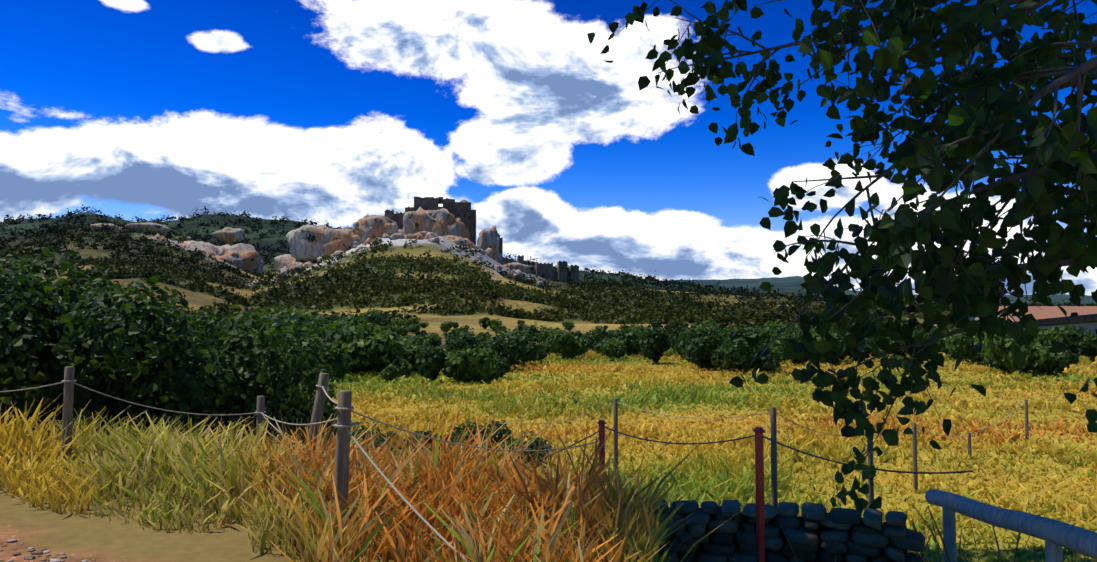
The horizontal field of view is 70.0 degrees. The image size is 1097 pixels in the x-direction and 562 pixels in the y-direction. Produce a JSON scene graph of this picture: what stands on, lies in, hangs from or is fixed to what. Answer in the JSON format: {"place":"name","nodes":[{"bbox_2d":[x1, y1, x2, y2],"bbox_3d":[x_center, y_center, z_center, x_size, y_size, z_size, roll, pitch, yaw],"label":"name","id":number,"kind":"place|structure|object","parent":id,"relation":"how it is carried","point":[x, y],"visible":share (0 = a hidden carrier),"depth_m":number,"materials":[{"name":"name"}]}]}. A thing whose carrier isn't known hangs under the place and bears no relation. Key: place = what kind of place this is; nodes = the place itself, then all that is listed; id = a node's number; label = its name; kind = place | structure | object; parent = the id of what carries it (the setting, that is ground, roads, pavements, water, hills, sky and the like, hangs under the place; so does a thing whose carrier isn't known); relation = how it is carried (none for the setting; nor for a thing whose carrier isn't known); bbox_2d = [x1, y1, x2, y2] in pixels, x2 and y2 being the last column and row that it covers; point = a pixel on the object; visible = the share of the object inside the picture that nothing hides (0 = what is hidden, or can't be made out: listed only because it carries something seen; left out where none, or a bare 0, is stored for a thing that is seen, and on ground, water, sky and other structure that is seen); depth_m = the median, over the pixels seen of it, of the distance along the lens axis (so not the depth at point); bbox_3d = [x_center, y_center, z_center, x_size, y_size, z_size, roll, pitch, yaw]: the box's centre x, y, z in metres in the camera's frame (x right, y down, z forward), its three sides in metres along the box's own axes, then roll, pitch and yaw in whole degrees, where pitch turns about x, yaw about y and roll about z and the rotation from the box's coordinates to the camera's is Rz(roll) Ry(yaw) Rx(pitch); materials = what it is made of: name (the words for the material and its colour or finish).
{"place":"outdoors","nodes":[
{"label":"outdoors","id":0,"kind":"place"},
{"bbox_2d":[0,539,95,561],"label":"path gravel","id":1,"kind":"structure","parent":0,"point":[38,554],"depth_m":5.42,"materials":[{"name":"grey gravel"}]},
{"bbox_2d":[0,212,1096,561],"bbox_3d":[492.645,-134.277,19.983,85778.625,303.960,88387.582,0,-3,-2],"label":"ground","id":2,"kind":"structure","parent":0,"point":[82,536],"depth_m":23.58,"materials":[{"name":"green plant"}]},
{"bbox_2d":[0,250,70,316],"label":"bush","id":3,"kind":"object","parent":2,"relation":"on","point":[17,257],"visible":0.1,"depth_m":14.14,"materials":[{"name":"green plant"}]},
{"bbox_2d":[0,246,147,413],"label":"bush","id":4,"kind":"object","parent":2,"relation":"on","point":[48,267],"visible":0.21,"depth_m":11.56,"materials":[{"name":"green plant"}]},
{"bbox_2d":[0,259,196,440],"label":"bush","id":5,"kind":"object","parent":2,"relation":"on","point":[83,357],"visible":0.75,"depth_m":10.26,"materials":[{"name":"green plant"}]},
{"bbox_2d":[40,304,256,442],"bbox_3d":[-6.707,1.931,12.707,3.016,3.155,3.966,0,-3,5],"label":"bush","id":6,"kind":"object","parent":2,"relation":"on","point":[196,326],"visible":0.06,"depth_m":13.19,"materials":[{"name":"green plant"}]},
{"bbox_2d":[125,223,172,232],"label":"hill rock","id":7,"kind":"object","parent":2,"relation":"on","point":[154,227],"visible":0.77,"depth_m":798.42,"materials":[{"name":"grey stone"}]},
{"bbox_2d":[133,299,241,352],"bbox_3d":[-9.694,2.368,19.526,4.107,3.924,4.616,0,-3,-8],"label":"bush","id":8,"kind":"object","parent":2,"relation":"on","point":[203,325],"depth_m":19.41,"materials":[{"name":"green plant"}]},
{"bbox_2d":[98,300,325,449],"bbox_3d":[-5.533,1.914,12.449,3.940,3.242,3.484,-3,-4,45],"label":"bush","id":9,"kind":"object","parent":2,"relation":"on","point":[198,389],"visible":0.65,"depth_m":11.66,"materials":[{"name":"green plant"}]},
{"bbox_2d":[176,240,264,274],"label":"hill rock","id":10,"kind":"object","parent":2,"relation":"on","point":[241,256],"visible":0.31,"depth_m":754.12,"materials":[{"name":"grey stone"}]},
{"bbox_2d":[211,227,244,242],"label":"hill rock","id":11,"kind":"object","parent":2,"relation":"on","point":[229,235],"visible":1,"depth_m":833.10,"materials":[{"name":"grey stone"}]},
{"bbox_2d":[213,304,269,330],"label":"bush","id":12,"kind":"object","parent":2,"relation":"on","point":[242,320],"visible":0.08,"depth_m":49.72,"materials":[{"name":"green plant"}]},
{"bbox_2d":[211,343,337,454],"bbox_3d":[-5.489,2.532,13.947,3.108,2.984,3.127,-3,-4,44],"label":"bush","id":13,"kind":"object","parent":2,"relation":"on","point":[328,408],"visible":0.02,"depth_m":13.53,"materials":[{"name":"green plant"}]},
{"bbox_2d":[255,314,309,337],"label":"bush","id":14,"kind":"object","parent":2,"relation":"on","point":[299,330],"visible":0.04,"depth_m":47.67,"materials":[{"name":"green plant"}]},
{"bbox_2d":[251,325,324,359],"bbox_3d":[-13.834,3.852,41.158,3.772,3.222,4.018,2,-4,-41],"label":"scrub tree","id":15,"kind":"object","parent":2,"relation":"on","point":[308,347],"visible":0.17,"depth_m":40.50,"materials":[{"name":"green plant"}]},
{"bbox_2d":[274,254,305,272],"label":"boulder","id":16,"kind":"object","parent":2,"relation":"on","point":[283,260],"visible":0.21,"depth_m":552.89,"materials":[{"name":"grey stone"}]},
{"bbox_2d":[254,342,338,416],"bbox_3d":[-7.381,2.883,19.249,4.081,2.796,3.547,0,-3,9],"label":"bush","id":17,"kind":"object","parent":2,"relation":"on","point":[324,369],"visible":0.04,"depth_m":19.65,"materials":[{"name":"green plant"}]},
{"bbox_2d":[0,366,599,561],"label":"wooden fence posts","id":18,"kind":"object","parent":2,"relation":"on","point":[344,408],"visible":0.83,"depth_m":6.62,"materials":[{"name":"wood"}]},
{"bbox_2d":[278,303,323,324],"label":"bush","id":19,"kind":"object","parent":2,"relation":"on","point":[320,319],"visible":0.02,"depth_m":63.03,"materials":[{"name":"green plant"}]},
{"bbox_2d":[284,397,336,452],"bbox_3d":[-5.712,3.289,16.942,2.448,1.770,1.957,1,-3,-26],"label":"bush","id":20,"kind":"object","parent":2,"relation":"on","point":[291,420],"visible":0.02,"depth_m":16.67,"materials":[{"name":"green plant"}]},
{"bbox_2d":[288,313,335,330],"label":"bush","id":21,"kind":"object","parent":2,"relation":"on","point":[319,325],"visible":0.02,"depth_m":61.15,"materials":[{"name":"green plant"}]},
{"bbox_2d":[286,224,361,263],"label":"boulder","id":22,"kind":"object","parent":2,"relation":"on","point":[307,242],"visible":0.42,"depth_m":551.60,"materials":[{"name":"grey stone"}]},
{"bbox_2d":[301,320,351,341],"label":"bush","id":23,"kind":"object","parent":2,"relation":"on","point":[328,337],"visible":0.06,"depth_m":45.68,"materials":[{"name":"green plant"}]},
{"bbox_2d":[314,348,347,375],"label":"bush","id":24,"kind":"object","parent":2,"relation":"on","point":[333,355],"visible":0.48,"depth_m":38.40,"materials":[{"name":"green plant"}]},
{"bbox_2d":[315,354,352,381],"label":"bush","id":25,"kind":"object","parent":2,"relation":"on","point":[340,368],"visible":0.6,"depth_m":38.48,"materials":[{"name":"green plant"}]},
{"bbox_2d":[305,419,382,450],"bbox_3d":[-4.278,3.489,16.158,1.670,1.222,1.466,-1,-3,20],"label":"bush","id":26,"kind":"object","parent":2,"relation":"on","point":[362,429],"visible":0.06,"depth_m":16.05,"materials":[{"name":"green plant"}]},
{"bbox_2d":[322,339,377,375],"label":"bush","id":27,"kind":"object","parent":2,"relation":"on","point":[356,365],"visible":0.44,"depth_m":41.47,"materials":[{"name":"green plant"}]},
{"bbox_2d":[159,231,543,287],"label":"rocks","id":28,"kind":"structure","parent":2,"relation":"on","point":[432,237],"depth_m":534.75,"materials":[{"name":"grey stone"}]},
{"bbox_2d":[331,326,384,343],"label":"bush","id":29,"kind":"object","parent":2,"relation":"on","point":[333,340],"visible":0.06,"depth_m":44.66,"materials":[{"name":"green plant"}]},
{"bbox_2d":[346,336,391,375],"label":"bush","id":30,"kind":"object","parent":2,"relation":"on","point":[357,350],"visible":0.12,"depth_m":41.67,"materials":[{"name":"green plant"}]},
{"bbox_2d":[0,392,738,561],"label":"tall verge grass","id":31,"kind":"structure","parent":2,"relation":"on","point":[224,476],"depth_m":6.52,"materials":[{"name":"yellow plant"}]},
{"bbox_2d":[361,309,385,324],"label":"scrub tree","id":32,"kind":"object","parent":2,"relation":"on","point":[373,317],"visible":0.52,"depth_m":128.45,"materials":[{"name":"green plant"}]},
{"bbox_2d":[340,317,406,345],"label":"bush","id":33,"kind":"object","parent":2,"relation":"on","point":[384,327],"visible":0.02,"depth_m":46.89,"materials":[{"name":"green plant"}]},
{"bbox_2d":[346,321,403,373],"bbox_3d":[-9.443,3.874,42.862,3.418,3.383,3.641,-1,-3,15],"label":"scrub tree","id":34,"kind":"object","parent":2,"relation":"on","point":[383,345],"visible":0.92,"depth_m":42.16,"materials":[{"name":"green plant"}]},
{"bbox_2d":[352,214,401,244],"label":"crag rock","id":35,"kind":"object","parent":2,"relation":"on","point":[366,226],"visible":0.38,"depth_m":563.52,"materials":[{"name":"grey stone"}]},
{"bbox_2d":[352,431,419,466],"bbox_3d":[-3.268,3.563,15.807,1.427,1.062,1.488,0,-3,5],"label":"bush","id":36,"kind":"object","parent":2,"relation":"on","point":[384,440],"visible":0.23,"depth_m":15.69,"materials":[{"name":"green plant"}]},
{"bbox_2d":[380,364,401,381],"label":"bush","id":37,"kind":"object","parent":2,"relation":"on","point":[388,371],"visible":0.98,"depth_m":38.72,"materials":[{"name":"green plant"}]},
{"bbox_2d":[390,355,412,376],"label":"bush","id":38,"kind":"object","parent":2,"relation":"on","point":[403,365],"visible":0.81,"depth_m":41.58,"materials":[{"name":"green plant"}]},
{"bbox_2d":[394,325,408,335],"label":"bush","id":39,"kind":"object","parent":2,"relation":"on","point":[403,330],"visible":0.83,"depth_m":111.15,"materials":[{"name":"green plant"}]},
{"bbox_2d":[398,340,429,371],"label":"bush","id":40,"kind":"object","parent":2,"relation":"on","point":[408,354],"visible":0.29,"depth_m":43.98,"materials":[{"name":"green plant"}]},
{"bbox_2d":[403,335,431,348],"bbox_3d":[-9.920,5.093,58.387,2.459,2.108,2.267,1,-3,-25],"label":"scrub tree","id":41,"kind":"object","parent":2,"relation":"on","point":[420,341],"visible":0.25,"depth_m":57.89,"materials":[{"name":"green plant"}]},
{"bbox_2d":[415,346,446,380],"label":"bush","id":42,"kind":"object","parent":2,"relation":"on","point":[430,363],"visible":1,"depth_m":38.61,"materials":[{"name":"green plant"}]},
{"bbox_2d":[424,334,441,347],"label":"bush","id":43,"kind":"object","parent":2,"relation":"on","point":[436,342],"visible":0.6,"depth_m":78.61,"materials":[{"name":"green plant"}]},
{"bbox_2d":[401,207,469,239],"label":"crag rock","id":44,"kind":"object","parent":2,"relation":"on","point":[442,222],"visible":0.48,"depth_m":566.61,"materials":[{"name":"grey stone"}]},
{"bbox_2d":[407,430,470,458],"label":"bush","id":45,"kind":"object","parent":2,"relation":"on","point":[454,436],"visible":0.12,"depth_m":16.41,"materials":[{"name":"green plant"}]},
{"bbox_2d":[442,345,474,381],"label":"bush","id":46,"kind":"object","parent":2,"relation":"on","point":[457,373],"visible":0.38,"depth_m":38.58,"materials":[{"name":"green plant"}]},
{"bbox_2d":[438,235,479,248],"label":"crag rock","id":47,"kind":"object","parent":2,"relation":"on","point":[468,242],"visible":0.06,"depth_m":560.76,"materials":[{"name":"beige stone"}]},
{"bbox_2d":[443,326,475,341],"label":"scrub tree","id":48,"kind":"object","parent":2,"relation":"on","point":[448,336],"visible":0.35,"depth_m":83.57,"materials":[{"name":"green plant"}]},
{"bbox_2d":[445,328,490,353],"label":"bush","id":49,"kind":"object","parent":2,"relation":"on","point":[459,342],"visible":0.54,"depth_m":59.50,"materials":[{"name":"green plant"}]},
{"bbox_2d":[450,347,499,382],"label":"bush","id":50,"kind":"object","parent":2,"relation":"on","point":[477,357],"visible":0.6,"depth_m":38.38,"materials":[{"name":"green plant"}]},
{"bbox_2d":[448,420,512,456],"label":"bush","id":51,"kind":"object","parent":2,"relation":"on","point":[499,432],"visible":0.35,"depth_m":17.58,"materials":[{"name":"green plant"}]},
{"bbox_2d":[385,197,578,282],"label":"castle ruins","id":52,"kind":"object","parent":2,"relation":"on","point":[454,208],"depth_m":609.11,"materials":[{"name":"grey stone"}]},
{"bbox_2d":[475,356,500,382],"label":"bush","id":53,"kind":"object","parent":2,"relation":"on","point":[487,370],"visible":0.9,"depth_m":38.19,"materials":[{"name":"green plant"}]},
{"bbox_2d":[477,226,499,260],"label":"pinnacle rock","id":54,"kind":"object","parent":2,"relation":"on","point":[489,238],"visible":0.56,"depth_m":588.64,"materials":[{"name":"grey stone"}]},
{"bbox_2d":[481,340,511,361],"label":"bush","id":55,"kind":"object","parent":2,"relation":"on","point":[500,349],"visible":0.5,"depth_m":45.63,"materials":[{"name":"green plant"}]},
{"bbox_2d":[490,358,510,377],"bbox_3d":[-2.692,4.731,42.028,1.383,1.258,1.512,2,-4,-38],"label":"scrub tree","id":56,"kind":"object","parent":2,"relation":"on","point":[503,366],"visible":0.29,"depth_m":41.90,"materials":[{"name":"green plant"}]},
{"bbox_2d":[474,323,532,366],"bbox_3d":[-2.732,4.150,48.030,3.365,3.096,3.511,-2,-4,37],"label":"scrub tree","id":57,"kind":"object","parent":2,"relation":"on","point":[521,346],"visible":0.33,"depth_m":47.71,"materials":[{"name":"green plant"}]},
{"bbox_2d":[503,262,535,272],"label":"rock","id":58,"kind":"object","parent":2,"relation":"on","point":[522,267],"visible":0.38,"depth_m":570.05,"materials":[{"name":"grey stone"}]},
{"bbox_2d":[498,325,544,365],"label":"bush","id":59,"kind":"object","parent":2,"relation":"on","point":[532,355],"visible":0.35,"depth_m":51.65,"materials":[{"name":"green plant"}]},
{"bbox_2d":[494,431,552,466],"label":"bush","id":60,"kind":"object","parent":2,"relation":"on","point":[533,445],"visible":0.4,"depth_m":16.55,"materials":[{"name":"green plant"}]},
{"bbox_2d":[521,321,543,342],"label":"scrub tree","id":61,"kind":"object","parent":2,"relation":"on","point":[531,331],"visible":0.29,"depth_m":89.98,"materials":[{"name":"green plant"}]},
{"bbox_2d":[0,397,1083,561],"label":"dry weed stalks","id":62,"kind":"object","parent":2,"relation":"on","point":[620,504],"visible":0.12,"depth_m":6.58,"materials":[{"name":"orange plant"}]},
{"bbox_2d":[0,204,1096,333],"bbox_3d":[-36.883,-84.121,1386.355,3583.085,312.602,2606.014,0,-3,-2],"label":"hill scrub bushes","id":63,"kind":"object","parent":2,"relation":"on","point":[685,310],"depth_m":343.63,"materials":[{"name":"green plant"}]},
{"bbox_2d":[539,327,559,341],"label":"scrub tree","id":64,"kind":"object","parent":2,"relation":"on","point":[545,332],"visible":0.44,"depth_m":86.37,"materials":[{"name":"green plant"}]},
{"bbox_2d":[546,329,588,359],"bbox_3d":[1.388,4.874,58.341,2.837,2.621,2.664,-2,-4,38],"label":"scrub tree","id":65,"kind":"object","parent":2,"relation":"on","point":[562,343],"visible":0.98,"depth_m":57.90,"materials":[{"name":"green plant"}]},
{"bbox_2d":[585,333,603,350],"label":"scrub tree","id":66,"kind":"object","parent":2,"relation":"on","point":[591,338],"visible":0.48,"depth_m":70.50,"materials":[{"name":"green plant"}]},
{"bbox_2d":[583,326,611,338],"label":"scrub tree","id":67,"kind":"object","parent":2,"relation":"on","point":[603,333],"visible":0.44,"depth_m":92.61,"materials":[{"name":"green plant"}]},
{"bbox_2d":[601,337,626,359],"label":"bush","id":68,"kind":"object","parent":2,"relation":"on","point":[611,347],"visible":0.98,"depth_m":57.55,"materials":[{"name":"green plant"}]},
{"bbox_2d":[613,323,644,356],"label":"bush","id":69,"kind":"object","parent":2,"relation":"on","point":[633,334],"visible":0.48,"depth_m":63.10,"materials":[{"name":"green plant"}]},
{"bbox_2d":[620,339,638,356],"bbox_3d":[6.637,5.427,63.374,2.601,1.830,2.397,-1,-3,24],"label":"scrub tree","id":70,"kind":"object","parent":2,"relation":"on","point":[629,353],"visible":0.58,"depth_m":62.87,"materials":[{"name":"green plant"}]},
{"bbox_2d":[638,327,669,363],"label":"bush","id":71,"kind":"object","parent":2,"relation":"on","point":[653,346],"visible":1,"depth_m":53.58,"materials":[{"name":"green plant"}]},
{"bbox_2d":[670,327,690,341],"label":"bush","id":72,"kind":"object","parent":2,"relation":"on","point":[681,331],"visible":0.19,"depth_m":70.58,"materials":[{"name":"green plant"}]},
{"bbox_2d":[281,349,1096,561],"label":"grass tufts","id":73,"kind":"object","parent":2,"relation":"on","point":[806,440],"visible":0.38,"depth_m":22.37,"materials":[{"name":"yellow plant"}]},
{"bbox_2d":[679,327,714,365],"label":"bush","id":74,"kind":"object","parent":2,"relation":"on","point":[694,334],"visible":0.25,"depth_m":49.49,"materials":[{"name":"green plant"}]},
{"bbox_2d":[684,334,722,369],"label":"bush","id":75,"kind":"object","parent":2,"relation":"on","point":[702,347],"visible":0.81,"depth_m":47.17,"materials":[{"name":"green plant"}]},
{"bbox_2d":[710,331,779,373],"bbox_3d":[11.111,4.146,44.172,3.730,2.659,3.892,0,-3,7],"label":"scrub tree","id":76,"kind":"object","parent":2,"relation":"on","point":[731,356],"visible":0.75,"depth_m":43.73,"materials":[{"name":"green plant"}]},
{"bbox_2d":[728,326,770,369],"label":"bush","id":77,"kind":"object","parent":2,"relation":"on","point":[737,332],"visible":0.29,"depth_m":47.77,"materials":[{"name":"green plant"}]},
{"bbox_2d":[502,398,1028,561],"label":"red fence posts","id":78,"kind":"object","parent":2,"relation":"on","point":[759,480],"visible":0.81,"depth_m":7.89,"materials":[{"name":"brown wood"}]},
{"bbox_2d":[758,346,785,371],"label":"bush","id":79,"kind":"object","parent":2,"relation":"on","point":[778,349],"visible":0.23,"depth_m":45.35,"materials":[{"name":"green plant"}]},
{"bbox_2d":[634,498,924,561],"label":"dry stone wall","id":80,"kind":"structure","parent":2,"relation":"on","point":[892,538],"depth_m":7.27,"materials":[{"name":"grey stone"}]},
{"bbox_2d":[764,324,794,340],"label":"bush","id":81,"kind":"object","parent":2,"relation":"on","point":[771,329],"visible":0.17,"depth_m":63.68,"materials":[{"name":"green plant"}]},
{"bbox_2d":[770,330,802,348],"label":"bush","id":82,"kind":"object","parent":2,"relation":"on","point":[790,340],"visible":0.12,"depth_m":57.71,"materials":[{"name":"green plant"}]},
{"bbox_2d":[809,328,846,362],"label":"bush","id":83,"kind":"object","parent":2,"relation":"on","point":[819,338],"visible":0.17,"depth_m":54.45,"materials":[{"name":"green plant"}]},
{"bbox_2d":[587,0,1096,522],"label":"poplar tree","id":84,"kind":"object","parent":2,"relation":"on","point":[981,124],"visible":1,"depth_m":4.58,"materials":[{"name":"green plant"}]},
{"bbox_2d":[847,338,873,360],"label":"bush","id":85,"kind":"object","parent":2,"relation":"on","point":[867,350],"visible":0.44,"depth_m":56.42,"materials":[{"name":"green plant"}]},
{"bbox_2d":[915,328,942,346],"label":"bush","id":86,"kind":"object","parent":2,"relation":"on","point":[927,335],"visible":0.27,"depth_m":68.32,"materials":[{"name":"green plant"}]},
{"bbox_2d":[937,332,965,359],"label":"bush","id":87,"kind":"object","parent":2,"relation":"on","point":[941,342],"visible":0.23,"depth_m":58.62,"materials":[{"name":"green plant"}]},
{"bbox_2d":[945,332,987,363],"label":"bush","id":88,"kind":"object","parent":2,"relation":"on","point":[964,346],"visible":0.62,"depth_m":52.79,"materials":[{"name":"green plant"}]},
{"bbox_2d":[980,343,1009,371],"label":"bush","id":89,"kind":"object","parent":2,"relation":"on","point":[985,352],"visible":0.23,"depth_m":45.57,"materials":[{"name":"green plant"}]},
{"bbox_2d":[925,489,1096,561],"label":"metal railing","id":90,"kind":"object","parent":2,"relation":"on","point":[1056,535],"visible":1,"depth_m":6.00,"materials":[{"name":"metal"}]},
{"bbox_2d":[986,334,1038,371],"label":"bush","id":91,"kind":"object","parent":2,"relation":"on","point":[996,343],"visible":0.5,"depth_m":43.62,"materials":[{"name":"green plant"}]},
{"bbox_2d":[968,306,1096,334],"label":"barn","id":92,"kind":"structure","parent":2,"relation":"on","point":[1045,312],"depth_m":86.63,"materials":[{"name":"tile"}]},
{"bbox_2d":[1021,337,1055,372],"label":"bush","id":93,"kind":"object","parent":2,"relation":"on","point":[1044,342],"visible":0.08,"depth_m":43.28,"materials":[{"name":"green plant"}]},
{"bbox_2d":[1024,344,1070,375],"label":"bush","id":94,"kind":"object","parent":2,"relation":"on","point":[1044,360],"visible":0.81,"depth_m":42.27,"materials":[{"name":"green plant"}]},
{"bbox_2d":[1038,327,1068,344],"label":"bush","id":95,"kind":"object","parent":2,"relation":"on","point":[1050,334],"visible":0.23,"depth_m":53.18,"materials":[{"name":"green plant"}]},
{"bbox_2d":[1054,350,1078,369],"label":"bush","id":96,"kind":"object","parent":2,"relation":"on","point":[1073,358],"visible":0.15,"depth_m":45.87,"materials":[{"name":"green plant"}]},
{"bbox_2d":[1054,325,1091,353],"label":"bush","id":97,"kind":"object","parent":2,"relation":"on","point":[1074,337],"visible":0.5,"depth_m":65.12,"materials":[{"name":"green plant"}]},
{"bbox_2d":[1076,333,1094,361],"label":"bush","id":98,"kind":"object","parent":2,"relation":"on","point":[1082,346],"visible":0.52,"depth_m":54.73,"materials":[{"name":"green plant"}]},
{"bbox_2d":[1085,334,1096,357],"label":"bush","id":99,"kind":"object","parent":2,"relation":"on","point":[1092,342],"visible":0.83,"depth_m":53.98,"materials":[{"name":"green plant"}]},
{"bbox_2d":[0,0,1096,295],"label":"sky","id":100,"kind":"structure","parent":0,"point":[338,112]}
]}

